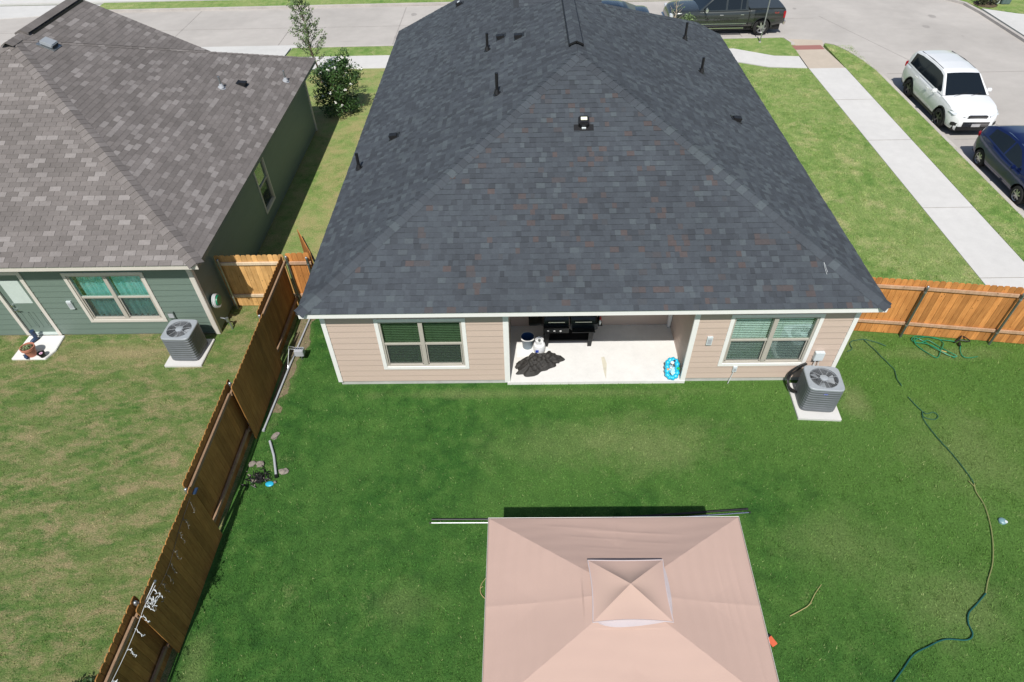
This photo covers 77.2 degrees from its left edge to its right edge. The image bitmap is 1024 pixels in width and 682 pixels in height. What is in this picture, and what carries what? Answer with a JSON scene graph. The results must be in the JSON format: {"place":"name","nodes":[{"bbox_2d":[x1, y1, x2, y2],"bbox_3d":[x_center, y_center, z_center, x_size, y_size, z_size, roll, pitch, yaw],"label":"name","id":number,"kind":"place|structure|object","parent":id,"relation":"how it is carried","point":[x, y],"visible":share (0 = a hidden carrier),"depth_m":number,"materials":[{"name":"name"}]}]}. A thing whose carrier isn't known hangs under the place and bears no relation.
{"place":"outdoors","nodes":[
{"label":"outdoors","id":0,"kind":"place"},
{"bbox_2d":[0,4,101,18],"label":"driveway","id":1,"kind":"structure","parent":0,"point":[9,12],"depth_m":38.06,"materials":[{"name":"concrete"}]},
{"bbox_2d":[0,0,210,5],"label":"sidewalk","id":2,"kind":"structure","parent":0,"point":[25,2],"depth_m":38.86,"materials":[{"name":"concrete"}]},
{"bbox_2d":[0,305,298,681],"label":"neighbour lawn","id":3,"kind":"structure","parent":0,"point":[53,598],"depth_m":14.37,"materials":[{"name":"green plant"}]},
{"bbox_2d":[12,335,64,359],"bbox_3d":[-12.801,0.192,17.401,1.040,0.100,0.900,-1,45,1],"label":"doorstep","id":4,"kind":"object","parent":3,"relation":"on","point":[50,345],"visible":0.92,"depth_m":17.39,"materials":[{"name":"concrete"}]},
{"bbox_2d":[19,342,36,357],"bbox_3d":[-12.807,0.247,17.021,0.360,0.345,0.360,-1,45,1],"label":"flower pot","id":5,"kind":"object","parent":4,"relation":"on","point":[28,349],"visible":1,"depth_m":16.96,"materials":[{"name":"ceramic"}]},
{"bbox_2d":[29,329,39,342],"bbox_3d":[-13.034,-0.115,17.422,0.129,0.323,0.265,18,48,19],"label":"rubber boot","id":6,"kind":"object","parent":4,"relation":"on","point":[35,338],"visible":0.86,"depth_m":17.43,"materials":[{"name":"blue rubber"}]},
{"bbox_2d":[36,350,45,357],"bbox_3d":[-12.495,0.359,17.045,0.190,0.150,0.190,-1,45,1],"label":"bowl","id":7,"kind":"object","parent":4,"relation":"on","point":[41,353],"visible":1,"depth_m":17.02,"materials":[{"name":"black plastic"}]},
{"bbox_2d":[72,676,94,681],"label":"shrub","id":8,"kind":"object","parent":3,"relation":"on","point":[90,679],"visible":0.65,"depth_m":10.86,"materials":[{"name":"green plant"}]},
{"bbox_2d":[164,339,214,366],"bbox_3d":[-8.584,0.324,17.124,1.000,0.096,1.000,-1,45,1],"label":"equipment pad","id":9,"kind":"object","parent":3,"relation":"on","point":[170,362],"visible":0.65,"depth_m":16.83,"materials":[{"name":"concrete"}]},
{"bbox_2d":[161,319,207,360],"bbox_3d":[-8.573,-0.034,16.800,0.760,0.820,0.760,1,45,2],"label":"air conditioner","id":10,"kind":"object","parent":9,"relation":"on","point":[183,339],"visible":1,"depth_m":16.63,"materials":[{"name":"metal"}]},
{"bbox_2d":[95,256,300,681],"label":"fence","id":11,"kind":"object","parent":3,"relation":"on","point":[238,415],"visible":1,"depth_m":12.68,"materials":[{"name":"brown wood"}]},
{"bbox_2d":[112,585,162,681],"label":"string light","id":12,"kind":"object","parent":11,"relation":"hanging from","point":[132,652],"visible":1,"depth_m":10.41,"materials":[{"name":"white plastic"}]},
{"bbox_2d":[138,580,157,606],"bbox_3d":[-6.052,4.221,10.683,0.348,0.242,0.404,-1,45,1],"label":"wire bunch","id":13,"kind":"object","parent":11,"relation":"hanging from","point":[155,600],"visible":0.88,"depth_m":10.64,"materials":[{"name":"white metal"}]},
{"bbox_2d":[148,497,194,610],"bbox_3d":[-6.009,3.803,11.474,0.098,0.507,1.992,-1,45,1],"label":"string light","id":14,"kind":"object","parent":11,"relation":"hanging from","point":[164,584],"visible":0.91,"depth_m":11.36,"materials":[{"name":"plastic"}]},
{"bbox_2d":[214,254,298,308],"bbox_3d":[-7.061,-1.619,17.793,1.897,1.808,0.150,-1,45,1],"label":"fence","id":15,"kind":"object","parent":3,"relation":"on","point":[246,278],"visible":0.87,"depth_m":17.66,"materials":[{"name":"brown wood"}]},
{"bbox_2d":[194,45,315,55],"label":"driveway","id":16,"kind":"structure","parent":0,"point":[281,50],"depth_m":32.68,"materials":[{"name":"concrete"}]},
{"bbox_2d":[100,0,453,8],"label":"lawn","id":17,"kind":"structure","parent":0,"point":[181,4],"depth_m":37.96,"materials":[{"name":"green plant"}]},
{"bbox_2d":[233,68,384,305],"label":"side passage lawn","id":18,"kind":"structure","parent":0,"point":[307,206],"depth_m":23.64,"materials":[{"name":"green plant"}]},
{"bbox_2d":[0,0,317,334],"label":"house","id":19,"kind":"structure","parent":18,"relation":"on","point":[147,173],"depth_m":17.35,"materials":[{"name":"grey"}]},
{"bbox_2d":[0,275,55,331],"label":"door","id":20,"kind":"structure","parent":19,"relation":"in","point":[11,287],"depth_m":16.98,"materials":[{"name":"green"}]},
{"bbox_2d":[36,37,61,50],"bbox_3d":[-13.370,-8.572,18.488,0.441,0.293,0.440,-1,45,1],"label":"roof vent","id":21,"kind":"object","parent":19,"relation":"on","point":[49,43],"visible":1,"depth_m":18.41,"materials":[{"name":"grey plastic"}]},
{"bbox_2d":[66,301,75,308],"bbox_3d":[-11.636,-0.946,16.907,0.130,0.270,0.058,-1,45,1],"label":"wall box","id":22,"kind":"object","parent":19,"relation":"attached to","point":[70,304],"visible":1,"depth_m":16.88,"materials":[{"name":"grey plastic"}]},
{"bbox_2d":[60,272,167,321],"bbox_3d":[-10.350,-1.204,16.834,2.090,1.695,0.257,-1,45,1],"label":"window","id":23,"kind":"structure","parent":19,"relation":"in","point":[103,296],"depth_m":16.77,"materials":[{"name":"glass"}]},
{"bbox_2d":[166,311,176,318],"bbox_3d":[-9.104,-0.691,17.141,0.180,0.240,0.058,-1,45,1],"label":"wall box","id":24,"kind":"object","parent":19,"relation":"attached to","point":[171,314],"visible":1,"depth_m":17.11,"materials":[{"name":"grey plastic"}]},
{"bbox_2d":[210,294,221,307],"bbox_3d":[-7.947,-1.077,17.229,0.180,0.422,0.362,-1,45,1],"label":"hose reel","id":25,"kind":"object","parent":19,"relation":"attached to","point":[215,300],"visible":1,"depth_m":17.11,"materials":[{"name":"white plastic"}]},
{"bbox_2d":[217,76,225,89],"bbox_3d":[-9.374,-8.286,20.611,0.220,0.426,0.230,-1,45,1],"label":"vent pipe","id":26,"kind":"object","parent":19,"relation":"on","point":[221,86],"visible":1,"depth_m":20.63,"materials":[{"name":"grey plastic"}]},
{"bbox_2d":[220,317,232,328],"bbox_3d":[-7.868,-0.500,17.683,0.282,0.404,0.089,5,45,6],"label":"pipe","id":27,"kind":"object","parent":19,"relation":"attached to","point":[227,319],"visible":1,"depth_m":17.57,"materials":[{"name":"grey plastic"}]},
{"bbox_2d":[235,80,247,87],"bbox_3d":[-8.981,-8.564,21.345,0.312,0.156,0.300,-1,45,1],"label":"roof vent","id":28,"kind":"object","parent":19,"relation":"on","point":[242,83],"visible":1,"depth_m":21.27,"materials":[{"name":"black plastic"}]},
{"bbox_2d":[253,157,275,213],"bbox_3d":[-8.070,-5.106,20.743,0.124,1.725,1.000,-1,45,1],"label":"window","id":29,"kind":"structure","parent":19,"relation":"in","point":[262,179],"depth_m":20.90,"materials":[{"name":"green glass"}]},
{"bbox_2d":[297,229,314,266],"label":"gate","id":30,"kind":"structure","parent":18,"relation":"on","point":[305,247],"depth_m":17.72,"materials":[{"name":"brown wood"}]},
{"bbox_2d":[286,0,326,82],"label":"young tree","id":31,"kind":"object","parent":18,"relation":"on","point":[306,31],"visible":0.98,"depth_m":27.84,"materials":[{"name":"green plant"}]},
{"bbox_2d":[308,47,363,117],"bbox_3d":[-7.346,-10.808,26.713,2.373,2.569,2.765,-14,46,-12],"label":"shrub","id":32,"kind":"object","parent":18,"relation":"on","point":[330,78],"visible":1,"depth_m":26.31,"materials":[{"name":"green plant"}]},
{"bbox_2d":[0,0,1023,212],"bbox_3d":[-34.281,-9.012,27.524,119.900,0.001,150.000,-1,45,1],"label":"road","id":33,"kind":"structure","parent":0,"point":[985,48],"depth_m":34.01,"materials":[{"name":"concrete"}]},
{"bbox_2d":[108,0,677,12],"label":"kerb","id":34,"kind":"structure","parent":33,"relation":"on","point":[285,7],"depth_m":37.50,"materials":[{"name":"concrete"}]},
{"bbox_2d":[295,36,793,47],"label":"kerb front","id":35,"kind":"structure","parent":33,"relation":"on","point":[792,42],"depth_m":32.72,"materials":[{"name":"concrete"}]},
{"bbox_2d":[602,0,649,12],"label":"parked car","id":36,"kind":"object","parent":33,"relation":"on","point":[619,3],"visible":0.09,"depth_m":32.92,"materials":[{"name":"grey metal"}]},
{"bbox_2d":[394,8,963,38],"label":"oil stains","id":37,"kind":"object","parent":33,"relation":"on","point":[925,26],"visible":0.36,"depth_m":34.52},
{"bbox_2d":[661,0,786,34],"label":"pickup truck","id":38,"kind":"object","parent":33,"relation":"on","point":[730,14],"visible":0.88,"depth_m":32.45,"materials":[{"name":"black metal"}]},
{"bbox_2d":[789,39,822,46],"bbox_3d":[14.595,-14.920,32.129,2.000,0.090,1.090,-1,45,1],"label":"ramp apron","id":39,"kind":"object","parent":33,"relation":"on","point":[806,42],"visible":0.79,"depth_m":32.08,"materials":[{"name":"concrete"}]},
{"bbox_2d":[824,42,1023,217],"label":"kerb","id":40,"kind":"structure","parent":33,"relation":"on","point":[976,168],"depth_m":24.74,"materials":[{"name":"concrete"}]},
{"bbox_2d":[901,50,998,130],"bbox_3d":[17.822,-10.245,26.078,2.340,1.750,4.904,0,45,2],"label":"parked car","id":41,"kind":"object","parent":33,"relation":"on","point":[948,89],"visible":0.98,"depth_m":25.29,"materials":[{"name":"white metal"}]},
{"bbox_2d":[947,0,1023,41],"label":"kerb","id":42,"kind":"structure","parent":33,"relation":"on","point":[997,22],"depth_m":33.88,"materials":[{"name":"concrete"}]},
{"bbox_2d":[972,125,1023,203],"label":"parked car","id":43,"kind":"object","parent":33,"relation":"on","point":[998,150],"visible":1,"depth_m":22.14,"materials":[{"name":"blue metal"}]},
{"bbox_2d":[286,38,799,56],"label":"front verge","id":44,"kind":"structure","parent":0,"point":[777,46],"depth_m":32.05,"materials":[{"name":"green plant"}]},
{"bbox_2d":[664,0,684,17],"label":"young tree","id":45,"kind":"object","parent":44,"relation":"on","point":[676,13],"visible":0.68,"depth_m":30.92,"materials":[{"name":"green plant"}]},
{"bbox_2d":[683,12,695,21],"bbox_3d":[8.472,-15.185,31.307,0.902,1.581,0.652,-29,51,-25],"label":"shrub","id":46,"kind":"object","parent":44,"relation":"on","point":[689,16],"visible":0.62,"depth_m":30.89,"materials":[{"name":"green plant"}]},
{"bbox_2d":[759,0,770,42],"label":"sign post","id":47,"kind":"object","parent":44,"relation":"on","point":[764,21],"visible":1,"depth_m":31.40,"materials":[{"name":"metal"}]},
{"bbox_2d":[311,48,806,68],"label":"front sidewalk","id":48,"kind":"structure","parent":0,"point":[739,55],"depth_m":30.77,"materials":[{"name":"concrete"}]},
{"bbox_2d":[167,317,1023,681],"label":"backyard lawn","id":49,"kind":"structure","parent":0,"point":[307,657],"depth_m":13.62,"materials":[{"name":"green plant"}]},
{"bbox_2d":[240,465,270,487],"bbox_3d":[-5.652,2.993,14.268,0.626,0.096,0.631,-1,45,1],"label":"rubble","id":50,"kind":"object","parent":49,"relation":"on","point":[260,479],"visible":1,"depth_m":14.21,"materials":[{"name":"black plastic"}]},
{"bbox_2d":[256,461,263,467],"bbox_3d":[-5.702,2.795,14.521,0.180,0.122,0.200,-18,47,-16],"label":"rock","id":51,"kind":"object","parent":49,"relation":"on","point":[259,463],"visible":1,"depth_m":14.48,"materials":[{"name":"stone"}]},
{"bbox_2d":[265,480,276,486],"bbox_3d":[-5.314,3.147,14.136,0.241,0.070,0.134,-7,45,-6],"label":"flying disc","id":52,"kind":"object","parent":49,"relation":"on","point":[269,483],"visible":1,"depth_m":14.11,"materials":[{"name":"plastic"}]},
{"bbox_2d":[269,440,277,477],"bbox_3d":[-5.429,2.675,14.601,0.090,0.074,1.085,-17,47,-15],"label":"conduit","id":53,"kind":"object","parent":49,"relation":"on","point":[274,461],"visible":1,"depth_m":14.55,"materials":[{"name":"grey plastic"}]},
{"bbox_2d":[271,432,279,439],"bbox_3d":[-5.568,2.230,15.091,0.137,0.095,0.237,24,50,24],"label":"rock","id":54,"kind":"object","parent":49,"relation":"on","point":[274,436],"visible":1,"depth_m":15.05,"materials":[{"name":"stone"}]},
{"bbox_2d":[278,468,288,474],"bbox_3d":[-5.123,2.924,14.370,0.234,0.099,0.171,5,45,7],"label":"rock","id":55,"kind":"object","parent":49,"relation":"on","point":[283,471],"visible":1,"depth_m":14.34,"materials":[{"name":"stone"}]},
{"bbox_2d":[262,319,309,431],"bbox_3d":[-5.778,0.730,16.594,0.063,0.076,3.986,1,45,3],"label":"conduit","id":56,"kind":"object","parent":49,"relation":"on","point":[275,400],"visible":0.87,"depth_m":16.27,"materials":[{"name":"grey plastic"}]},
{"bbox_2d":[268,319,314,412],"bbox_3d":[-5.689,0.413,16.969,0.472,0.001,3.800,-1,45,1],"label":"dirt strip","id":57,"kind":"object","parent":49,"relation":"on","point":[292,370],"visible":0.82,"depth_m":16.82,"materials":[{"name":"brown soil"}]},
{"bbox_2d":[287,346,304,367],"bbox_3d":[-5.640,0.433,16.639,0.459,0.446,0.514,-1,45,1],"label":"light box","id":58,"kind":"object","parent":49,"relation":"on","point":[299,351],"visible":1,"depth_m":16.61,"materials":[{"name":"grey plastic"}]},
{"bbox_2d":[285,253,311,297],"bbox_3d":[-5.203,-1.657,17.744,1.734,1.857,0.150,-1,45,1],"label":"fence","id":59,"kind":"object","parent":49,"relation":"on","point":[300,264],"visible":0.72,"depth_m":17.48,"materials":[{"name":"brown wood"}]},
{"bbox_2d":[429,522,487,523],"bbox_3d":[0.080,3.775,13.330,3.604,0.032,0.032,0,45,1],"label":"pole","id":60,"kind":"object","parent":49,"relation":"on","point":[455,522],"visible":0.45,"depth_m":13.34,"materials":[{"name":"white plastic"}]},
{"bbox_2d":[432,518,488,520],"bbox_3d":[0.001,3.720,13.388,3.364,0.048,0.048,0,45,1],"label":"pole","id":61,"kind":"object","parent":49,"relation":"on","point":[434,519],"visible":0.45,"depth_m":13.39,"materials":[{"name":"white metal"}]},
{"bbox_2d":[482,516,778,681],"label":"gazebo","id":62,"kind":"object","parent":49,"relation":"on","point":[621,599],"visible":1,"depth_m":9.62,"materials":[{"name":"beige fabric"}]},
{"bbox_2d":[622,508,747,516],"bbox_3d":[3.350,3.618,13.399,3.192,0.052,0.052,-3,45,-2],"label":"pole","id":63,"kind":"object","parent":49,"relation":"on","point":[696,512],"visible":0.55,"depth_m":13.39,"materials":[{"name":"black metal"}]},
{"bbox_2d":[679,511,750,516],"bbox_3d":[3.120,3.690,13.332,3.733,0.037,0.037,-3,45,-2],"label":"pole","id":64,"kind":"object","parent":49,"relation":"on","point":[717,514],"visible":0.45,"depth_m":13.36,"materials":[{"name":"silver metal"}]},
{"bbox_2d":[767,634,776,646],"bbox_3d":[4.671,5.397,11.554,0.121,0.043,0.204,-20,47,-18],"label":"plastic tag","id":65,"kind":"object","parent":49,"relation":"on","point":[773,642],"visible":0.72,"depth_m":11.53,"materials":[{"name":"orange plastic"}]},
{"bbox_2d":[786,383,841,420],"bbox_3d":[7.284,1.473,15.513,1.000,0.098,1.120,2,45,3],"label":"equipment pad","id":66,"kind":"object","parent":49,"relation":"on","point":[801,414],"visible":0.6,"depth_m":15.18,"materials":[{"name":"concrete"}]},
{"bbox_2d":[795,365,844,411],"bbox_3d":[7.275,1.125,15.195,0.820,0.800,0.785,4,45,5],"label":"air conditioner","id":67,"kind":"object","parent":66,"relation":"on","point":[819,388],"visible":1,"depth_m":15.01,"materials":[{"name":"metal"}]},
{"bbox_2d":[847,339,885,351],"bbox_3d":[9.222,0.079,16.853,1.110,0.033,0.367,-8,45,-7],"label":"garden hose","id":68,"kind":"object","parent":49,"relation":"on","point":[862,339],"visible":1,"depth_m":16.89,"materials":[{"name":"green rubber"}]},
{"bbox_2d":[863,339,901,385],"bbox_3d":[9.522,0.513,16.405,0.169,0.033,1.704,-8,45,-7],"label":"garden hose","id":69,"kind":"object","parent":49,"relation":"on","point":[885,360],"visible":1,"depth_m":16.39,"materials":[{"name":"green rubber"}]},
{"bbox_2d":[854,277,1023,344],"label":"fence","id":70,"kind":"object","parent":49,"relation":"on","point":[989,313],"visible":0.87,"depth_m":16.37,"materials":[{"name":"brown wood"}]},
{"bbox_2d":[893,397,993,681],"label":"garden hose","id":71,"kind":"object","parent":49,"relation":"on","point":[971,609],"visible":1,"depth_m":12.28,"materials":[{"name":"rubber"}]},
{"bbox_2d":[911,335,977,357],"bbox_3d":[11.255,0.127,16.681,1.453,0.120,0.814,-1,45,1],"label":"garden hose","id":72,"kind":"object","parent":49,"relation":"on","point":[945,351],"visible":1,"depth_m":16.74,"materials":[{"name":"green plastic"}]},
{"bbox_2d":[998,518,1007,524],"bbox_3d":[10.068,3.687,13.156,0.150,0.080,0.150,-1,45,1],"label":"valve cover","id":73,"kind":"object","parent":49,"relation":"on","point":[1002,521],"visible":1,"depth_m":13.13,"materials":[{"name":"plastic"}]},
{"bbox_2d":[796,49,844,67],"bbox_3d":[14.568,-13.377,30.492,1.670,0.100,2.288,-1,45,1],"label":"ramp landing","id":74,"kind":"object","parent":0,"point":[817,58],"visible":0.93,"depth_m":30.39,"materials":[{"name":"concrete"}]},
{"bbox_2d":[792,45,823,49],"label":"tactile paving","id":75,"kind":"structure","parent":74,"relation":"on","point":[802,47],"depth_m":31.47,"materials":[{"name":"red concrete"}]},
{"bbox_2d":[738,45,1023,285],"bbox_3d":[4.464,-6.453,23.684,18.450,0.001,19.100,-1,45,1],"label":"side lawn","id":76,"kind":"structure","parent":0,"point":[910,250],"depth_m":22.28,"materials":[{"name":"green plant"}]},
{"bbox_2d":[809,68,1023,287],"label":"sidewalk","id":77,"kind":"structure","parent":0,"point":[984,249],"depth_m":22.26,"materials":[{"name":"concrete"}]},
{"bbox_2d":[823,43,1023,260],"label":"grass verge","id":78,"kind":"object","parent":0,"point":[992,195],"depth_m":23.70,"materials":[{"name":"green plant"}]},
{"bbox_2d":[961,0,1023,13],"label":"corner lawn","id":79,"kind":"structure","parent":0,"point":[1015,6],"depth_m":35.04,"materials":[{"name":"green plant"}]},
{"bbox_2d":[973,0,1000,6],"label":"shrub","id":80,"kind":"object","parent":79,"relation":"on","point":[985,3],"visible":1,"depth_m":35.09,"materials":[{"name":"green plant"}]},
{"bbox_2d":[991,0,1011,3],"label":"utility cabinet","id":81,"kind":"object","parent":79,"relation":"on","point":[1005,2],"visible":0.48,"depth_m":35.23,"materials":[{"name":"green metal"}]},
{"bbox_2d":[982,8,1023,35],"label":"driveway","id":82,"kind":"structure","parent":0,"point":[1014,21],"depth_m":33.73,"materials":[{"name":"concrete"}]},
{"label":"ground","id":83,"kind":"structure","parent":0,"visible":0},
{"bbox_2d":[294,0,891,384],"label":"house","id":84,"kind":"structure","parent":83,"relation":"on","point":[662,213],"depth_m":15.33,"materials":[{"name":"grey"}]},
{"bbox_2d":[354,153,362,170],"bbox_3d":[-4.327,-5.027,18.004,0.220,0.526,0.230,-1,45,1],"label":"vent pipe","id":85,"kind":"object","parent":84,"relation":"on","point":[358,166],"visible":1,"depth_m":18.02,"materials":[{"name":"black plastic"}]},
{"bbox_2d":[388,132,399,140],"bbox_3d":[-3.400,-5.907,18.521,0.312,0.156,0.300,-1,45,1],"label":"roof vent","id":86,"kind":"object","parent":84,"relation":"on","point":[391,136],"visible":1,"depth_m":18.44,"materials":[{"name":"black plastic"}]},
{"bbox_2d":[373,318,469,369],"bbox_3d":[-2.106,-0.162,15.438,2.100,1.675,0.742,-1,45,1],"label":"window","id":87,"kind":"structure","parent":84,"relation":"in","point":[439,343],"depth_m":15.39,"materials":[{"name":"white glass"}]},
{"bbox_2d":[484,33,490,51],"bbox_3d":[-0.762,-9.122,19.619,0.220,0.566,0.230,-1,45,1],"label":"vent pipe","id":88,"kind":"object","parent":84,"relation":"on","point":[487,48],"visible":1,"depth_m":19.64,"materials":[{"name":"black plastic"}]},
{"bbox_2d":[493,72,500,95],"bbox_3d":[-0.403,-6.761,16.917,0.220,0.616,0.230,-1,45,1],"label":"vent pipe","id":89,"kind":"object","parent":84,"relation":"on","point":[497,92],"visible":1,"depth_m":16.93,"materials":[{"name":"black plastic"}]},
{"bbox_2d":[496,33,505,40],"bbox_3d":[-0.343,-9.467,19.978,0.312,0.156,0.300,-1,45,1],"label":"roof vent","id":90,"kind":"object","parent":84,"relation":"on","point":[499,36],"visible":1,"depth_m":19.90,"materials":[{"name":"black plastic"}]},
{"bbox_2d":[514,32,523,40],"bbox_3d":[0.209,-9.150,19.262,0.312,0.156,0.300,-1,45,1],"label":"roof vent","id":91,"kind":"object","parent":84,"relation":"on","point":[517,36],"visible":1,"depth_m":19.18,"materials":[{"name":"black plastic"}]},
{"bbox_2d":[517,343,550,356],"bbox_3d":[0.573,0.223,16.860,0.880,0.011,0.530,-1,45,1],"label":"mat","id":92,"kind":"object","parent":84,"relation":"on","point":[522,351],"visible":0.55,"depth_m":16.81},
{"bbox_2d":[520,332,534,349],"bbox_3d":[0.410,0.010,16.810,0.376,0.383,0.372,-1,45,1],"label":"bucket","id":93,"kind":"object","parent":92,"relation":"on","point":[527,338],"visible":1,"depth_m":16.79,"materials":[{"name":"white plastic"}]},
{"bbox_2d":[533,336,544,353],"bbox_3d":[0.708,0.125,16.639,0.310,0.457,0.317,-1,45,1],"label":"propane tank","id":94,"kind":"object","parent":92,"relation":"on","point":[538,345],"visible":0.95,"depth_m":16.55,"materials":[{"name":"white metal"}]},
{"bbox_2d":[515,351,564,376],"bbox_3d":[0.651,0.485,16.437,1.353,0.277,0.722,-23,48,-20],"label":"grill cover","id":95,"kind":"object","parent":84,"relation":"on","point":[532,364],"visible":1,"depth_m":16.32,"materials":[{"name":"black fabric"}]},
{"bbox_2d":[529,316,597,346],"bbox_3d":[1.319,-0.407,16.740,1.770,1.050,0.810,-1,45,1],"label":"grill","id":96,"kind":"object","parent":84,"relation":"on","point":[557,329],"visible":0.62,"depth_m":16.43,"materials":[{"name":"black metal"}]},
{"bbox_2d":[597,316,601,325],"bbox_3d":[2.264,-0.567,16.527,0.110,0.200,0.320,-1,45,1],"label":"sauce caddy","id":97,"kind":"object","parent":96,"relation":"attached to","point":[599,318],"visible":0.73,"depth_m":16.51,"materials":[{"name":"red plastic"}]},
{"bbox_2d":[574,116,593,130],"bbox_3d":[1.742,-5.305,15.574,0.480,0.283,0.297,-1,45,1],"label":"roof vent","id":98,"kind":"object","parent":84,"relation":"on","point":[583,124],"visible":1,"depth_m":15.54,"materials":[{"name":"black plastic"}]},
{"bbox_2d":[664,357,679,379],"bbox_3d":[4.017,0.692,16.084,0.412,0.318,0.593,-1,45,1],"label":"pool float","id":99,"kind":"object","parent":84,"relation":"on","point":[673,370],"visible":1,"depth_m":16.04,"materials":[{"name":"teal plastic"}]},
{"bbox_2d":[682,22,688,40],"bbox_3d":[6.031,-10.712,22.219,0.220,0.616,0.230,-1,45,1],"label":"vent pipe","id":100,"kind":"object","parent":84,"relation":"on","point":[685,33],"visible":1,"depth_m":22.21,"materials":[{"name":"black plastic"}]},
{"bbox_2d":[698,57,704,73],"bbox_3d":[5.998,-8.662,20.195,0.220,0.516,0.230,-1,45,1],"label":"vent pipe","id":101,"kind":"object","parent":84,"relation":"on","point":[701,70],"visible":1,"depth_m":20.19,"materials":[{"name":"black plastic"}]},
{"bbox_2d":[706,336,712,344],"bbox_3d":[4.625,-0.004,15.019,0.130,0.260,0.058,-1,45,1],"label":"wall box","id":102,"kind":"object","parent":84,"relation":"attached to","point":[709,340],"visible":1,"depth_m":14.97,"materials":[{"name":"grey plastic"}]},
{"bbox_2d":[730,115,741,123],"bbox_3d":[6.436,-6.370,18.421,0.312,0.156,0.300,-1,45,1],"label":"roof vent","id":103,"kind":"object","parent":84,"relation":"on","point":[737,118],"visible":1,"depth_m":18.35,"materials":[{"name":"black plastic"}]},
{"bbox_2d":[717,314,825,365],"bbox_3d":[6.042,-0.254,15.294,2.100,1.690,0.742,-1,45,1],"label":"window","id":104,"kind":"structure","parent":84,"relation":"in","point":[751,339],"depth_m":15.19,"materials":[{"name":"glass"}]},
{"bbox_2d":[786,362,806,392],"bbox_3d":[6.883,0.863,15.604,0.341,0.611,0.616,21,49,21],"label":"refrigerant line","id":105,"kind":"object","parent":84,"relation":"attached to","point":[790,373],"visible":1,"depth_m":15.65,"materials":[{"name":"black plastic"}]},
{"bbox_2d":[812,351,825,365],"bbox_3d":[7.332,0.465,15.404,0.220,0.534,0.141,-1,45,1],"label":"disconnect box","id":106,"kind":"object","parent":84,"relation":"attached to","point":[818,356],"visible":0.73,"depth_m":15.27,"materials":[{"name":"white metal"}]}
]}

